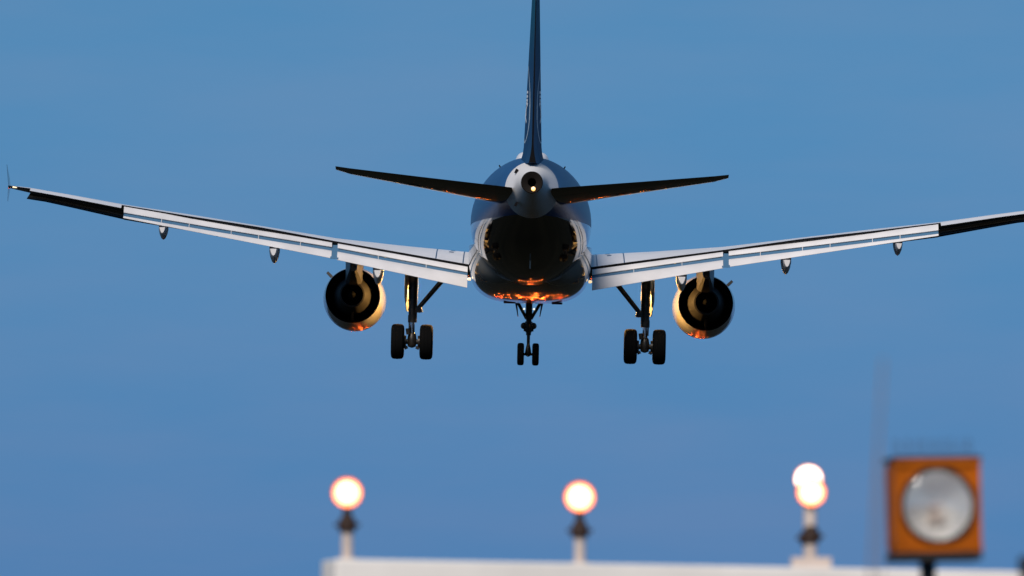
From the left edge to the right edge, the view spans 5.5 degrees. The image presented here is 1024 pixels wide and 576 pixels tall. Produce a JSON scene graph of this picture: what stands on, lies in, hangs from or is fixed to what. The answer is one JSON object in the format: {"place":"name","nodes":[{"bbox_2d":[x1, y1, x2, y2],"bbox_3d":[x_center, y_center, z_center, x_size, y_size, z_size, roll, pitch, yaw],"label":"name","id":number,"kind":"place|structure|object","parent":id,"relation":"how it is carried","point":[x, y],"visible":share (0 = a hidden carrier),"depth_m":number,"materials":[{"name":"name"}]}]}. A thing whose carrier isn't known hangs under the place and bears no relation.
{"place":"outdoors","nodes":[
{"label":"outdoors","id":0,"kind":"place"},
{"bbox_2d":[0,0,1023,575],"label":"sky","id":1,"kind":"structure","parent":0,"point":[184,403],"materials":[{"name":"blue"}]},
{"bbox_2d":[7,0,1023,365],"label":"airliner","id":2,"kind":"object","parent":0,"point":[531,226],"visible":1,"depth_m":350.42,"materials":[{"name":"black metal"}]},
{"bbox_2d":[794,464,822,556],"bbox_3d":[1.693,1.298,60.770,0.166,0.576,0.184,0,-4,0],"label":"approach lamp","id":3,"kind":"object","parent":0,"point":[805,471],"visible":0.28,"depth_m":60.72,"materials":[{"name":"white"}]},
{"label":"ground","id":4,"kind":"structure","parent":0,"visible":0},
{"bbox_2d":[322,559,1019,575],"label":"light gantry","id":5,"kind":"object","parent":4,"relation":"on","point":[350,567],"visible":1,"depth_m":58.27,"materials":[{"name":"metal"}]},
{"bbox_2d":[332,477,362,558],"bbox_3d":[-0.900,1.263,58.121,0.171,0.453,0.184,0,-4,0],"label":"approach lamp","id":6,"kind":"object","parent":5,"relation":"on","point":[347,493],"visible":1,"depth_m":58.06,"materials":[{"name":"white glass"}]},
{"bbox_2d":[564,481,595,562],"bbox_3d":[0.372,1.294,58.495,0.175,0.457,0.184,0,-4,0],"label":"approach lamp","id":7,"kind":"object","parent":5,"relation":"on","point":[579,498],"visible":1,"depth_m":58.44,"materials":[{"name":"white glass"}]},
{"bbox_2d":[791,477,831,567],"bbox_3d":[1.654,1.302,58.856,0.220,0.505,0.210,0,-4,0],"label":"approach lamp","id":8,"kind":"object","parent":5,"relation":"on","point":[811,493],"visible":1,"depth_m":58.81,"materials":[{"name":"white glass"}]},
{"bbox_2d":[869,358,883,575],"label":"whip antenna","id":9,"kind":"object","parent":4,"relation":"on","point":[877,469],"visible":1,"depth_m":33.03,"materials":[{"name":"grey metal"}]},
{"bbox_2d":[882,438,982,575],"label":"flash light","id":10,"kind":"object","parent":4,"relation":"on","point":[933,509],"visible":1,"depth_m":50.05,"materials":[{"name":"orange metal"}]},
{"bbox_2d":[1018,556,1023,575],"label":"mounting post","id":11,"kind":"object","parent":4,"relation":"on","point":[1021,565],"visible":1,"depth_m":44.01,"materials":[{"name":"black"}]}
]}

